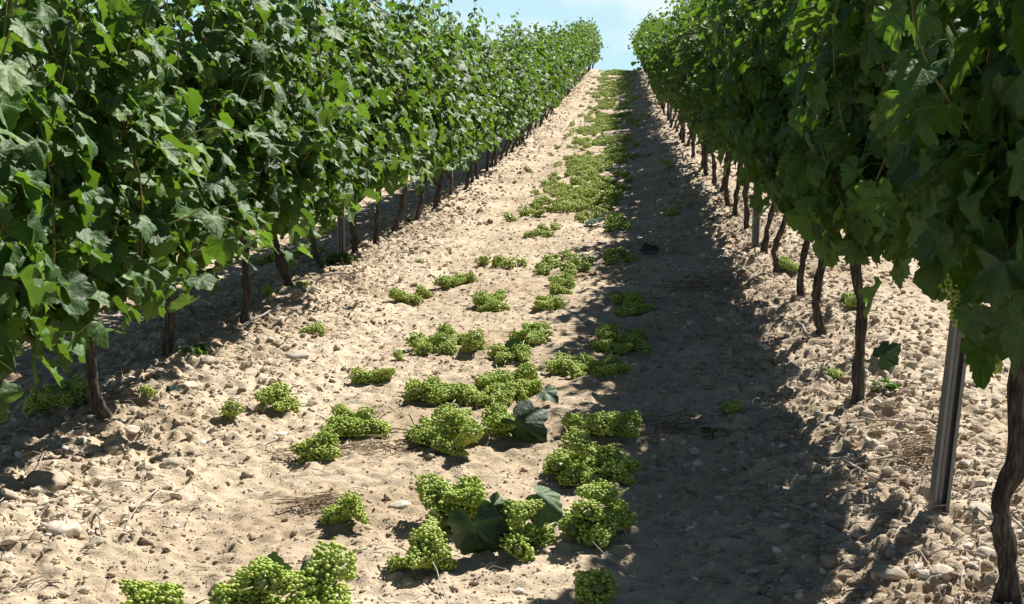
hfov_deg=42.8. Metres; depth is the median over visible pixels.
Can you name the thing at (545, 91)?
grapevine
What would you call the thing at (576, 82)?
grapevine
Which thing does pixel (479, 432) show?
grape bunch
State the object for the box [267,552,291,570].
fallen leaf
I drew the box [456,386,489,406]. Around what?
grape bunch
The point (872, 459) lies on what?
dry twig
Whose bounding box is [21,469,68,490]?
stone
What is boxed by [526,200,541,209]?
grape bunch
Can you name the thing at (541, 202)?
grape bunch
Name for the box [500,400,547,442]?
fallen leaf
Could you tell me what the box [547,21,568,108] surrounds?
grapevine
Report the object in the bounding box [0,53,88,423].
grapevine
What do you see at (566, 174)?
grape bunch
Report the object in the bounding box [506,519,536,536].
grape bunch
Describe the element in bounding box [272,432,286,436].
stone
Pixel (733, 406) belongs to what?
grape bunch
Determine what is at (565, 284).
grape bunch
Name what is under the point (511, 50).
grapevine
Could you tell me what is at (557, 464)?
grape bunch
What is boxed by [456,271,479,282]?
grape bunch
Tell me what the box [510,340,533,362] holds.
grape bunch
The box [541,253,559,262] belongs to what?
grape bunch
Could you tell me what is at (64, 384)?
grape bunch
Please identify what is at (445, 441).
grape bunch
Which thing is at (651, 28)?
grapevine
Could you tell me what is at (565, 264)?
grape bunch
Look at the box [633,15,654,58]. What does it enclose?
grapevine
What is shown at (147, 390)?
grape bunch
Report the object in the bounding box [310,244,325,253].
grape bunch
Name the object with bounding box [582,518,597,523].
grape bunch
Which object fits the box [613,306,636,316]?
grape bunch
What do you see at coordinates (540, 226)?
grape bunch
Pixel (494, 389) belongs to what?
grape bunch
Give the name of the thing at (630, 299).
grape bunch
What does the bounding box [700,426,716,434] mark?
weed
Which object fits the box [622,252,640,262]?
grape bunch
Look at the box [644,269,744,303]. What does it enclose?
straw clump
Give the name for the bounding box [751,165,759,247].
trellis post
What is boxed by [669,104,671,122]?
trellis post
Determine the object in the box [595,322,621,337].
grape bunch
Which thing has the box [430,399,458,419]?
grape bunch
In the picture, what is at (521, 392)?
grape bunch
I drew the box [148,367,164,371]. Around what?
stone
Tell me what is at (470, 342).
grape bunch
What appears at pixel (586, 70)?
grapevine
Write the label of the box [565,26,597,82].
grapevine
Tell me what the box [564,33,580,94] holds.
grapevine
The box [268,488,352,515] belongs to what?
straw clump
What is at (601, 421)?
grape bunch
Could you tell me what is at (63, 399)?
grape bunch
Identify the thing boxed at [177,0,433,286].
grapevine
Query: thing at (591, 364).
grape bunch
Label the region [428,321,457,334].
grape bunch
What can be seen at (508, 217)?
grape bunch
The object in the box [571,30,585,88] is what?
grapevine
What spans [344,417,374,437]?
grape bunch
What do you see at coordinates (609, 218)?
grape bunch
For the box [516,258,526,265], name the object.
grape bunch
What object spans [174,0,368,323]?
grapevine
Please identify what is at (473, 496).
grape bunch
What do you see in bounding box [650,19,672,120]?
grapevine
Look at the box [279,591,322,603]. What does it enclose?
grape bunch
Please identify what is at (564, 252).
grape bunch
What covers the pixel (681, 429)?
straw clump
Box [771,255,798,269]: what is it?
grape bunch
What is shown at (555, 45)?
grapevine
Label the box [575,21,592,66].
grapevine
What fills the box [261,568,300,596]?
grape bunch
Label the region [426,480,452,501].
grape bunch
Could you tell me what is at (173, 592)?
grape bunch
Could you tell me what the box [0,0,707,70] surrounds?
sky
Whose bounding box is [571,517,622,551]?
grape bunch
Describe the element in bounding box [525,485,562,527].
fallen leaf
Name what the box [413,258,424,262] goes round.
grape bunch
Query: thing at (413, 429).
grape bunch
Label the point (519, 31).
grapevine
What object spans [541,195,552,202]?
grape bunch
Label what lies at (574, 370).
grape bunch
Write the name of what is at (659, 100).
grapevine
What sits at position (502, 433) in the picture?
grape bunch
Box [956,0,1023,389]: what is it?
grapevine
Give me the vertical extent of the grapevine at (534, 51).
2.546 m
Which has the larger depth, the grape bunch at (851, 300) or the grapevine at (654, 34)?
the grapevine at (654, 34)
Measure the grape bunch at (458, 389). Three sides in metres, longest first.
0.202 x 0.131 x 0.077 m
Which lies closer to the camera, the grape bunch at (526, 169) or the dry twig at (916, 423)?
the dry twig at (916, 423)
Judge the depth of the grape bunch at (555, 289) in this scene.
8.31 m
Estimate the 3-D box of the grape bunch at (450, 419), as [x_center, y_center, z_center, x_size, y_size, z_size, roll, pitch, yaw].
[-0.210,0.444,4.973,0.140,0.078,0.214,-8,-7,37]
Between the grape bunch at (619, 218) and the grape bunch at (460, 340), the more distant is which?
the grape bunch at (619, 218)
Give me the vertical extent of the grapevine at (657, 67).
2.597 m
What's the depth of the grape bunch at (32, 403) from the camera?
5.29 m
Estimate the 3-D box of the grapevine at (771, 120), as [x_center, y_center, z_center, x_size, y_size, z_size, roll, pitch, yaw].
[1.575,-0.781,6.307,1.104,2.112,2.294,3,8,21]
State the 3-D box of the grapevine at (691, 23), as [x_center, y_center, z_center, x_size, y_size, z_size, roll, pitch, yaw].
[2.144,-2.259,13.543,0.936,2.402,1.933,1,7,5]
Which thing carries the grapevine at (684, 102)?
on the ground
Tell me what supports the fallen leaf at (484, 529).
on the ground
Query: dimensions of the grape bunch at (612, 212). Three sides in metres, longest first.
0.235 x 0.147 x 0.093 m
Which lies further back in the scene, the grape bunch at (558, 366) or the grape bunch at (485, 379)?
the grape bunch at (558, 366)
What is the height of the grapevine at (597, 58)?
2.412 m
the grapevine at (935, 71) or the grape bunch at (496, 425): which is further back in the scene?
the grape bunch at (496, 425)
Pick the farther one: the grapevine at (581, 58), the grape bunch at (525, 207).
the grapevine at (581, 58)
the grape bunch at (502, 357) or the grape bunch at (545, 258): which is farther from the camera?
the grape bunch at (545, 258)
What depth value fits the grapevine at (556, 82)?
32.01 m
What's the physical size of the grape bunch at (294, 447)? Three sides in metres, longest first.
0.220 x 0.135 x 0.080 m
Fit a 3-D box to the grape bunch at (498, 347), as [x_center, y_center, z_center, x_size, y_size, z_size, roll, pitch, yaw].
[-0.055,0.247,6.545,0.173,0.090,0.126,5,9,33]
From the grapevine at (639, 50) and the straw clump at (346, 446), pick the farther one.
the grapevine at (639, 50)
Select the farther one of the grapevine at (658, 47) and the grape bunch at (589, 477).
the grapevine at (658, 47)
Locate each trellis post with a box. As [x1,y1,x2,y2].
[337,77,344,252]
[448,167,452,195]
[494,148,496,165]
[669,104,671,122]
[703,153,707,171]
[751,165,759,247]
[927,297,966,512]
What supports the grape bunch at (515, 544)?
on the ground
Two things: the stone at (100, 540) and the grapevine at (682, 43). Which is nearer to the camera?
the stone at (100, 540)
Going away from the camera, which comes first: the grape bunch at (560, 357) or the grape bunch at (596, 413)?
the grape bunch at (596, 413)
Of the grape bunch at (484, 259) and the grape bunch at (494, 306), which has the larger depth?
the grape bunch at (484, 259)
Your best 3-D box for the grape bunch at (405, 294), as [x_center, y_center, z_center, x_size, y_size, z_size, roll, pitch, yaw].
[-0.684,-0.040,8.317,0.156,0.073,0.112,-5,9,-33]
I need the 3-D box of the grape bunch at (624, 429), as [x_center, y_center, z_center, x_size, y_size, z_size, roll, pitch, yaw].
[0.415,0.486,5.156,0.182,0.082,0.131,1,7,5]
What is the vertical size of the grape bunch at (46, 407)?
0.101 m
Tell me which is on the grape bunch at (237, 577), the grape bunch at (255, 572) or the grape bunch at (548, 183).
the grape bunch at (255, 572)
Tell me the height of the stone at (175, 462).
0.056 m
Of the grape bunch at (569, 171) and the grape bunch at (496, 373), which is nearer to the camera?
the grape bunch at (496, 373)
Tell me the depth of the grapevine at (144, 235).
4.92 m
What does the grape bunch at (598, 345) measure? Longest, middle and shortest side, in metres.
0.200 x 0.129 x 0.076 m
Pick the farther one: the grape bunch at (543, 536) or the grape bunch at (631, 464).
the grape bunch at (631, 464)
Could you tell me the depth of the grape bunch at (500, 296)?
8.01 m
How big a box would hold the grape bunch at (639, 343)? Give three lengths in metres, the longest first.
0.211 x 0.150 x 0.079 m
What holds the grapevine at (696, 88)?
on the ground
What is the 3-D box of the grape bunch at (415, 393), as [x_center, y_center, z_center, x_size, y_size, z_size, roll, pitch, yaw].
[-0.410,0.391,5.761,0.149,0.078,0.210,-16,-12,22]
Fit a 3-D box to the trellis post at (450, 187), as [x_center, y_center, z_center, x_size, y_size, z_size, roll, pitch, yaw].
[-0.764,-1.913,16.210,0.052,1.750,0.040,1,7,5]
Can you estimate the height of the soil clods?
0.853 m
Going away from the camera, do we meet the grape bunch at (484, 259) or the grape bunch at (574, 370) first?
the grape bunch at (574, 370)
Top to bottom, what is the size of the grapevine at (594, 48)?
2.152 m
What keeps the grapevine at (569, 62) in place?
on the ground
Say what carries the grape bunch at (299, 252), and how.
on the ground
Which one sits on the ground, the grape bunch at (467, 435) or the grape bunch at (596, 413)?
the grape bunch at (596, 413)
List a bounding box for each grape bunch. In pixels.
[22,383,55,413]
[36,391,82,407]
[42,386,62,409]
[48,379,70,392]
[66,373,87,393]
[66,378,102,403]
[118,578,184,603]
[120,589,167,603]
[134,384,155,397]
[195,581,259,603]
[219,399,245,417]
[225,560,267,585]
[226,577,269,596]
[231,555,286,594]
[248,257,261,264]
[252,380,298,404]
[254,594,282,603]
[257,256,270,264]
[257,284,277,295]
[258,592,285,603]
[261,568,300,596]
[264,253,274,260]
[272,392,305,411]
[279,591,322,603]
[289,442,312,456]
[291,245,304,254]
[292,537,367,595]
[293,434,340,464]
[295,281,309,286]
[296,562,319,597]
[299,321,331,335]
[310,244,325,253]
[310,429,340,445]
[311,583,355,603]
[318,413,352,432]
[319,504,351,524]
[320,416,370,436]
[329,403,354,416]
[329,582,351,603]
[336,489,371,524]
[344,366,377,382]
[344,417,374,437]
[354,406,377,423]
[360,416,392,438]
[364,368,395,383]
[378,555,407,571]
[385,285,405,301]
[391,349,402,359]
[393,420,437,442]
[396,290,409,296]
[397,381,430,400]
[398,543,457,571]
[399,377,425,394]
[402,527,453,568]
[404,293,423,305]
[405,331,428,347]
[408,516,444,553]
[409,413,456,436]
[409,469,449,507]
[411,284,434,298]
[411,426,436,445]
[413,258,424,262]
[413,341,435,355]
[414,381,455,404]
[420,371,442,386]
[425,501,453,531]
[426,331,448,345]
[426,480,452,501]
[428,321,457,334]
[429,431,469,458]
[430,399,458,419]
[430,423,459,446]
[432,276,450,286]
[432,409,475,428]
[433,406,472,425]
[436,334,457,354]
[438,503,476,518]
[441,481,489,506]
[442,382,469,399]
[443,275,455,278]
[449,277,466,286]
[451,382,476,391]
[451,421,483,447]
[452,474,485,508]
[455,332,466,344]
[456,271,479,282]
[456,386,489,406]
[456,421,486,443]
[458,327,484,352]
[462,334,486,351]
[466,291,496,305]
[468,392,490,406]
[473,371,496,386]
[474,255,490,264]
[476,294,509,310]
[476,299,507,311]
[481,383,504,395]
[481,398,507,423]
[481,412,516,433]
[482,342,510,356]
[487,293,507,301]
[487,386,516,407]
[488,368,500,376]
[491,252,504,266]
[494,289,511,300]
[494,351,514,364]
[494,412,514,437]
[495,364,514,383]
[496,256,520,268]
[499,211,518,221]
[499,498,544,527]
[499,532,535,561]
[502,380,528,400]
[506,328,531,341]
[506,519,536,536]
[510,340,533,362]
[510,360,546,382]
[513,522,556,546]
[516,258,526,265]
[517,378,543,394]
[518,209,531,216]
[520,205,535,210]
[520,230,539,237]
[521,322,543,330]
[523,165,533,172]
[525,329,547,344]
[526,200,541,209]
[530,209,545,216]
[533,300,553,309]
[534,228,546,235]
[534,261,547,270]
[534,265,552,275]
[535,199,545,205]
[535,295,555,300]
[535,327,554,336]
[536,222,550,230]
[538,321,552,329]
[540,179,547,185]
[540,229,554,237]
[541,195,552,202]
[541,204,555,210]
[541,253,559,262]
[542,283,572,294]
[542,451,576,474]
[544,176,558,182]
[544,358,570,376]
[545,179,553,185]
[545,295,569,308]
[545,448,572,462]
[547,255,556,264]
[547,259,561,268]
[547,277,567,286]
[548,272,579,283]
[550,222,560,230]
[551,265,577,277]
[553,351,572,370]
[553,467,584,485]
[554,508,589,542]
[556,412,598,434]
[557,426,596,457]
[558,248,571,257]
[559,254,585,267]
[559,259,576,270]
[559,277,575,290]
[560,252,577,261]
[563,169,575,174]
[563,171,572,176]
[566,359,586,378]
[566,359,589,372]
[569,497,605,520]
[571,352,596,365]
[571,441,599,463]
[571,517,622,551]
[572,567,617,598]
[573,460,604,476]
[573,468,603,486]
[573,586,616,603]
[574,212,587,221]
[574,478,629,506]
[576,210,590,218]
[576,261,599,270]
[578,410,623,435]
[581,255,595,263]
[581,414,608,434]
[582,355,616,374]
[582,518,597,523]
[585,410,607,418]
[585,447,615,468]
[588,204,607,212]
[588,338,612,351]
[589,443,619,467]
[590,207,607,217]
[590,363,620,377]
[593,500,637,528]
[594,182,606,189]
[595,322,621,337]
[596,166,604,172]
[596,448,640,472]
[598,325,615,338]
[598,458,636,485]
[600,203,614,210]
[600,221,620,231]
[600,244,618,261]
[601,330,622,343]
[603,342,633,355]
[603,355,620,367]
[604,214,617,222]
[605,256,625,264]
[605,409,648,429]
[606,210,621,218]
[606,420,639,436]
[608,291,625,303]
[611,210,633,223]
[612,221,634,229]
[612,360,631,373]
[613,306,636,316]
[616,183,631,190]
[616,246,628,257]
[619,171,634,176]
[621,327,638,333]
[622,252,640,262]
[622,292,645,307]
[622,333,652,353]
[623,176,635,182]
[626,290,645,303]
[629,301,655,313]
[632,327,651,339]
[660,157,669,164]
[663,162,676,169]
[663,205,682,216]
[720,398,743,414]
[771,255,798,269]
[779,256,798,271]
[824,367,844,379]
[839,292,854,305]
[844,295,866,307]
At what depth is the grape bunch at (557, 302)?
7.78 m
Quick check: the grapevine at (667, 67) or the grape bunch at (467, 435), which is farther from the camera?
the grapevine at (667, 67)
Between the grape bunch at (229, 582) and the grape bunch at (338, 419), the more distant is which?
the grape bunch at (338, 419)
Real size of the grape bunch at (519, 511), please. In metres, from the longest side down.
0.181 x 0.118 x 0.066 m
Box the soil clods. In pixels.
[0,174,942,603]
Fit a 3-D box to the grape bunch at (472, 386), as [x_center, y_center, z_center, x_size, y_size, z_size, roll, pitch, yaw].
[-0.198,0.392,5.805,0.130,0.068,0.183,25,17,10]
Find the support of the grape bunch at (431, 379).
on the ground
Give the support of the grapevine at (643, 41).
on the ground
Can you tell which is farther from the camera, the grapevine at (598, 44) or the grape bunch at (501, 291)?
the grapevine at (598, 44)
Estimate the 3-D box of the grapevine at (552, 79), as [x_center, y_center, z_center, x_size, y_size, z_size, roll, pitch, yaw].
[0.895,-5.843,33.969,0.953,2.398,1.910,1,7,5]
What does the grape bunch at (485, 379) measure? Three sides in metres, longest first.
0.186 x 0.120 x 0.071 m
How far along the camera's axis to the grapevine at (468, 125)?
15.19 m
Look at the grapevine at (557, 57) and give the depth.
35.89 m
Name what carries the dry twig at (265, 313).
on the ground
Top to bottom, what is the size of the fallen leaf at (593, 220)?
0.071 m
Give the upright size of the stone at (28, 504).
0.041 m
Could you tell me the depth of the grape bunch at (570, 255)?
9.68 m
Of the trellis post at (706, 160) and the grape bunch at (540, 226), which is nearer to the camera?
the grape bunch at (540, 226)
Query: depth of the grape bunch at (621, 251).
9.88 m
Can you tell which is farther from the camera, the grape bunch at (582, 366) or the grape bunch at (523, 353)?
the grape bunch at (523, 353)
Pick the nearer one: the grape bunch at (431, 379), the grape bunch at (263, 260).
the grape bunch at (431, 379)
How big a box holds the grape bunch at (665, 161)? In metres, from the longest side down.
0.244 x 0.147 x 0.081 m
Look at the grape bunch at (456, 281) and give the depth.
8.80 m
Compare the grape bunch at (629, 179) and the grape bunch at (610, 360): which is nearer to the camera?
the grape bunch at (610, 360)
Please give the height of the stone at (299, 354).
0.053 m
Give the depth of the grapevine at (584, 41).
51.06 m
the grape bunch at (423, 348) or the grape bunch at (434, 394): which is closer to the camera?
the grape bunch at (434, 394)
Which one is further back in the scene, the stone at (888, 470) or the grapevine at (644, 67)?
the grapevine at (644, 67)
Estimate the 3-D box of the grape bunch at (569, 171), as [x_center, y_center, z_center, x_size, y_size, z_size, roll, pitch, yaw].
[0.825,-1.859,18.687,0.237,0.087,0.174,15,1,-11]
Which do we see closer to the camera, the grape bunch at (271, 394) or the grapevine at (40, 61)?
the grape bunch at (271, 394)
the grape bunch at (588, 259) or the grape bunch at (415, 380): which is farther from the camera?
the grape bunch at (588, 259)
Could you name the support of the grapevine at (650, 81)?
on the ground
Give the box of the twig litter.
[0,193,1023,603]
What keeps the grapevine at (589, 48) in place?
on the ground
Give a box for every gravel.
[0,190,1023,603]
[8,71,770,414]
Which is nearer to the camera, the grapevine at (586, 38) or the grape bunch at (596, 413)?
the grape bunch at (596, 413)
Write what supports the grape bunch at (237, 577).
on the grape bunch at (229, 582)
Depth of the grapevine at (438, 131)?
13.11 m
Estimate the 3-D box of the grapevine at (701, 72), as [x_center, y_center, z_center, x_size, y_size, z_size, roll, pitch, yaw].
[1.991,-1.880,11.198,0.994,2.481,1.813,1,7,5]
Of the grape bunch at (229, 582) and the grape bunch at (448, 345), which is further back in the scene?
the grape bunch at (448, 345)
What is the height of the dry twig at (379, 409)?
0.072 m
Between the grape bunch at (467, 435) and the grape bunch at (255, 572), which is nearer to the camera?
the grape bunch at (255, 572)
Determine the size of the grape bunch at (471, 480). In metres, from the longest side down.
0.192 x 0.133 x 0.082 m
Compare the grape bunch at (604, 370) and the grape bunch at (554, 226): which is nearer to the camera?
the grape bunch at (604, 370)
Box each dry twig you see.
[95,509,102,534]
[124,488,158,528]
[249,304,304,321]
[315,271,357,284]
[319,271,361,277]
[357,406,394,438]
[428,557,447,602]
[762,504,843,530]
[778,314,809,335]
[806,449,883,482]
[835,455,911,474]
[846,417,936,430]
[964,506,1023,529]
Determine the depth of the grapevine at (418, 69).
12.00 m
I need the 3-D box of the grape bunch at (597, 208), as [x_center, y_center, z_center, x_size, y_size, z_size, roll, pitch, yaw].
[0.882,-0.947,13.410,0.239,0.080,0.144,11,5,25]
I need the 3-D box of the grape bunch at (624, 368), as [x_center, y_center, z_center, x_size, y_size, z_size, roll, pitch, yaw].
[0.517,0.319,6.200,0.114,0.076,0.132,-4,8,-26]
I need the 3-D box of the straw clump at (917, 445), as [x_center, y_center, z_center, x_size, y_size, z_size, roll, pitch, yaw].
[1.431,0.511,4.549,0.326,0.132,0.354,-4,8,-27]
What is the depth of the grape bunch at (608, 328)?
6.89 m
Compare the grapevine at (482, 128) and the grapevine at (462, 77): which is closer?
the grapevine at (462, 77)
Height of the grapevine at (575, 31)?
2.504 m
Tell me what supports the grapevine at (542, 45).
on the ground
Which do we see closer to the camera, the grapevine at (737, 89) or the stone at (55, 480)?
the stone at (55, 480)
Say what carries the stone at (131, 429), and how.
on the ground
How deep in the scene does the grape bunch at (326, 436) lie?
4.93 m
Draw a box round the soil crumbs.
[0,220,1023,603]
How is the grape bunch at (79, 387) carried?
on the ground
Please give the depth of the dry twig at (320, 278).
8.52 m
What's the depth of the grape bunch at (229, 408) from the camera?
5.34 m
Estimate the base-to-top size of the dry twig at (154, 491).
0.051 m
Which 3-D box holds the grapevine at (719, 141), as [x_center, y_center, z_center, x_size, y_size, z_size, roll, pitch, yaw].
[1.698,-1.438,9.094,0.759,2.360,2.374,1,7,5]
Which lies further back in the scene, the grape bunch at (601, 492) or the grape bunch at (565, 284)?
the grape bunch at (565, 284)
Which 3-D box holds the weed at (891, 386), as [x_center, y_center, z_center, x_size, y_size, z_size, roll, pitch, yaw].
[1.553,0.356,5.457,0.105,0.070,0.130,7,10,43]
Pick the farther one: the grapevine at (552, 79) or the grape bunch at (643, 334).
the grapevine at (552, 79)
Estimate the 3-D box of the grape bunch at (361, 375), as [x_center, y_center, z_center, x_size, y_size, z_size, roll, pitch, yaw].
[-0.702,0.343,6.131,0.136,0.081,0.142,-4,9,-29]
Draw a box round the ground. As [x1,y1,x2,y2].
[0,69,1023,603]
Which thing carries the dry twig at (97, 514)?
on the ground
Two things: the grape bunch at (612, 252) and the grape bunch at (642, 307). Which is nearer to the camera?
the grape bunch at (642, 307)
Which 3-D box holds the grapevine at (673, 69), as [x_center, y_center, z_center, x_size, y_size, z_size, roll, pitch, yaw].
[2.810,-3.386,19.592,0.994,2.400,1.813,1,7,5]
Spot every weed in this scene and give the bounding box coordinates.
[178,341,207,354]
[321,252,357,265]
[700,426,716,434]
[867,377,901,392]
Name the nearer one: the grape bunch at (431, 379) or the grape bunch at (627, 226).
the grape bunch at (431, 379)
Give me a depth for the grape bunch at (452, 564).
3.80 m
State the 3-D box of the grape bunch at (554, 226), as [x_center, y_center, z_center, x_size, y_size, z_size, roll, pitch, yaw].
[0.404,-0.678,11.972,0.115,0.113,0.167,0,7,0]
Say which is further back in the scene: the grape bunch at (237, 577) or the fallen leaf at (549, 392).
the fallen leaf at (549, 392)
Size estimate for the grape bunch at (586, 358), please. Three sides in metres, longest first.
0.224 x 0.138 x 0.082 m
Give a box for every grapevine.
[0,0,165,387]
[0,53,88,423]
[1,0,312,422]
[3,16,74,89]
[39,0,329,356]
[69,3,96,88]
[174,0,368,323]
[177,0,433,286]
[265,0,429,268]
[311,0,451,243]
[312,0,434,255]
[370,0,452,231]
[384,0,474,219]
[394,0,479,210]
[429,3,490,202]
[443,18,485,183]
[446,11,498,189]
[459,0,505,182]
[474,25,514,178]
[478,13,530,156]
[480,39,537,171]
[483,39,539,159]
[483,45,531,167]
[496,9,538,152]
[499,23,545,145]
[499,29,539,147]
[516,29,570,141]
[521,27,552,130]
[524,24,550,134]
[525,40,549,138]
[531,22,561,123]
[534,25,562,117]
[534,29,562,126]
[535,42,558,128]
[536,31,564,118]
[545,28,586,111]
[546,29,565,114]
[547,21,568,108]
[550,21,589,105]
[554,30,576,98]
[559,26,579,98]
[560,35,577,100]
[562,20,596,94]
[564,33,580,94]
[565,23,582,92]
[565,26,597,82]
[568,20,589,78]
[571,26,600,85]
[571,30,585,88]
[573,17,588,76]
[574,32,588,83]
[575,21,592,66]
[576,20,593,77]
[581,22,595,63]
[583,22,598,72]
[584,17,599,59]
[584,22,593,74]
[586,27,596,73]
[587,17,599,68]
[587,23,599,60]
[588,26,598,71]
[592,23,602,66]
[592,31,601,68]
[628,19,646,72]
[631,8,668,109]
[631,21,642,58]
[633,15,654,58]
[633,29,653,69]
[637,11,670,116]
[637,27,651,53]
[637,31,647,77]
[639,28,660,96]
[640,17,657,62]
[641,10,653,31]
[644,1,678,128]
[645,7,665,104]
[645,26,665,113]
[646,33,660,106]
[649,6,670,114]
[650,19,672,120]
[651,20,676,127]
[652,3,685,141]
[653,12,673,121]
[655,7,680,132]
[656,0,691,146]
[659,0,689,135]
[661,0,701,163]
[661,0,713,175]
[662,1,690,139]
[665,0,697,131]
[665,0,700,159]
[669,0,716,183]
[671,0,712,169]
[675,0,730,191]
[680,0,730,206]
[691,0,742,216]
[694,4,749,230]
[697,0,786,273]
[703,0,774,253]
[733,0,809,297]
[733,0,826,336]
[750,0,914,404]
[835,0,1023,603]
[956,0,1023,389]
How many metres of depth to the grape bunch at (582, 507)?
3.96 m
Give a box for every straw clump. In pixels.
[258,432,436,462]
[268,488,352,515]
[637,411,748,441]
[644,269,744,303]
[872,430,978,470]
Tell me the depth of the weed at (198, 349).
6.20 m
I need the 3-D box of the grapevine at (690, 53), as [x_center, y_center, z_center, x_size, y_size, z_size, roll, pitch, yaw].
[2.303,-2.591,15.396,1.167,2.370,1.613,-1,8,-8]
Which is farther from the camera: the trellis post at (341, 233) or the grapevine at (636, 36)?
the grapevine at (636, 36)
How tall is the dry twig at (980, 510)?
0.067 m
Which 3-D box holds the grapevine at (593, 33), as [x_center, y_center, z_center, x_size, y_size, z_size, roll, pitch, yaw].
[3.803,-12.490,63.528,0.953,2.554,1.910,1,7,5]
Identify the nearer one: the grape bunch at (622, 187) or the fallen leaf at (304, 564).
the fallen leaf at (304, 564)
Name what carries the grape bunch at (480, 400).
on the ground
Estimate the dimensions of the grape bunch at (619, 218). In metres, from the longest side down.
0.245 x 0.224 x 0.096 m
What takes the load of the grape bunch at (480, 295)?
on the ground
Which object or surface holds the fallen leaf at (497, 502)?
on the fallen leaf at (484, 529)
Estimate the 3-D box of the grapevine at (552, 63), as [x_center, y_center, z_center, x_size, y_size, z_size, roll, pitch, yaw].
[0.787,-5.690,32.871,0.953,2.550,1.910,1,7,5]
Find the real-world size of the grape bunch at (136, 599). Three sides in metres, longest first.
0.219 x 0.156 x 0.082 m
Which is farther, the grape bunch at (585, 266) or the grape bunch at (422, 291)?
the grape bunch at (585, 266)
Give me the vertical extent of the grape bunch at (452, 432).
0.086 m
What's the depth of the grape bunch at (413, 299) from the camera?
8.18 m
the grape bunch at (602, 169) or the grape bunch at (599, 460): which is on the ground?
the grape bunch at (602, 169)
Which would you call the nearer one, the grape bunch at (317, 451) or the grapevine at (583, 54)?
the grape bunch at (317, 451)
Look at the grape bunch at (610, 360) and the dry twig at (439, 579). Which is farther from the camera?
the grape bunch at (610, 360)
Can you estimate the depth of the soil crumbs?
4.71 m
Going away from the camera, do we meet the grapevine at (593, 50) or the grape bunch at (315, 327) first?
the grape bunch at (315, 327)
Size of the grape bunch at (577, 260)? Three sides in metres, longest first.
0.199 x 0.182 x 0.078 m
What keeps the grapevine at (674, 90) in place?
on the ground
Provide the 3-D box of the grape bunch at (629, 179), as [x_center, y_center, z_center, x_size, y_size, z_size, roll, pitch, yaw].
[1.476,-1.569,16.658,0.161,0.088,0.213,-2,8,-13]
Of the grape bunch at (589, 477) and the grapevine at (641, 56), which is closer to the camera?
the grape bunch at (589, 477)
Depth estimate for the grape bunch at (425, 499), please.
4.20 m
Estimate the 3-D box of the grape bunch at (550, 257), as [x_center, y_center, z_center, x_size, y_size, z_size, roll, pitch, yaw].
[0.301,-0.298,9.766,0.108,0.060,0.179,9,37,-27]
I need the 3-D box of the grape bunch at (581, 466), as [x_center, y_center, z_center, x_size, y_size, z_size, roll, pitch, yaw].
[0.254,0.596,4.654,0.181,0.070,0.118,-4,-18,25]
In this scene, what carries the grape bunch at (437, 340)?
on the ground
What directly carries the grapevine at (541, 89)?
on the ground
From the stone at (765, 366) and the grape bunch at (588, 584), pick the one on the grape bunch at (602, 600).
the grape bunch at (588, 584)
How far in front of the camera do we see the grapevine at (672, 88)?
21.41 m
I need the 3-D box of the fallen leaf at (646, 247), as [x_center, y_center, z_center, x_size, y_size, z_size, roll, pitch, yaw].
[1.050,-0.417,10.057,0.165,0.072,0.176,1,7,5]
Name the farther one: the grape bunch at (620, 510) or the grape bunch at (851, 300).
the grape bunch at (851, 300)
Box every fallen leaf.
[166,384,183,392]
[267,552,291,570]
[300,560,308,570]
[447,506,511,554]
[476,491,509,528]
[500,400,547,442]
[504,338,521,353]
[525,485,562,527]
[536,384,558,403]
[585,217,604,224]
[638,242,658,252]
[872,340,900,370]
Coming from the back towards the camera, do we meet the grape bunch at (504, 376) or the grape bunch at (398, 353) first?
the grape bunch at (398, 353)
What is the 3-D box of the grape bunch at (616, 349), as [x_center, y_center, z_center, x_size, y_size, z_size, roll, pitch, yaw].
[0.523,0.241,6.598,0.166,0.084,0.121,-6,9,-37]
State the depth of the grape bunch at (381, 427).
5.19 m
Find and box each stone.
[18,502,36,507]
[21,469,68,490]
[45,520,81,537]
[89,536,104,545]
[102,441,123,455]
[123,425,140,433]
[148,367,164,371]
[160,457,184,468]
[178,381,197,388]
[185,364,194,369]
[200,356,214,364]
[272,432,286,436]
[286,350,309,359]
[388,500,411,508]
[736,269,748,275]
[760,362,773,370]
[820,555,838,568]
[861,409,874,417]
[873,445,888,453]
[874,564,907,581]
[882,466,894,475]
[921,370,935,378]
[967,501,992,515]
[974,546,995,558]
[976,434,990,441]
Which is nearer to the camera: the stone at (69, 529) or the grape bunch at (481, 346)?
the stone at (69, 529)
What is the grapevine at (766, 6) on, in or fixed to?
on the ground
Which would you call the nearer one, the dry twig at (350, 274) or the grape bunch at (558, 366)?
the grape bunch at (558, 366)
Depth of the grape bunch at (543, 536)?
3.98 m
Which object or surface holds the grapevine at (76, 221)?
on the ground
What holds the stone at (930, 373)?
on the ground
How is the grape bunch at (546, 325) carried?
on the ground
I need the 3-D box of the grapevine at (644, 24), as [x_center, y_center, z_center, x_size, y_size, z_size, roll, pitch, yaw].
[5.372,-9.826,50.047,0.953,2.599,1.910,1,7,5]

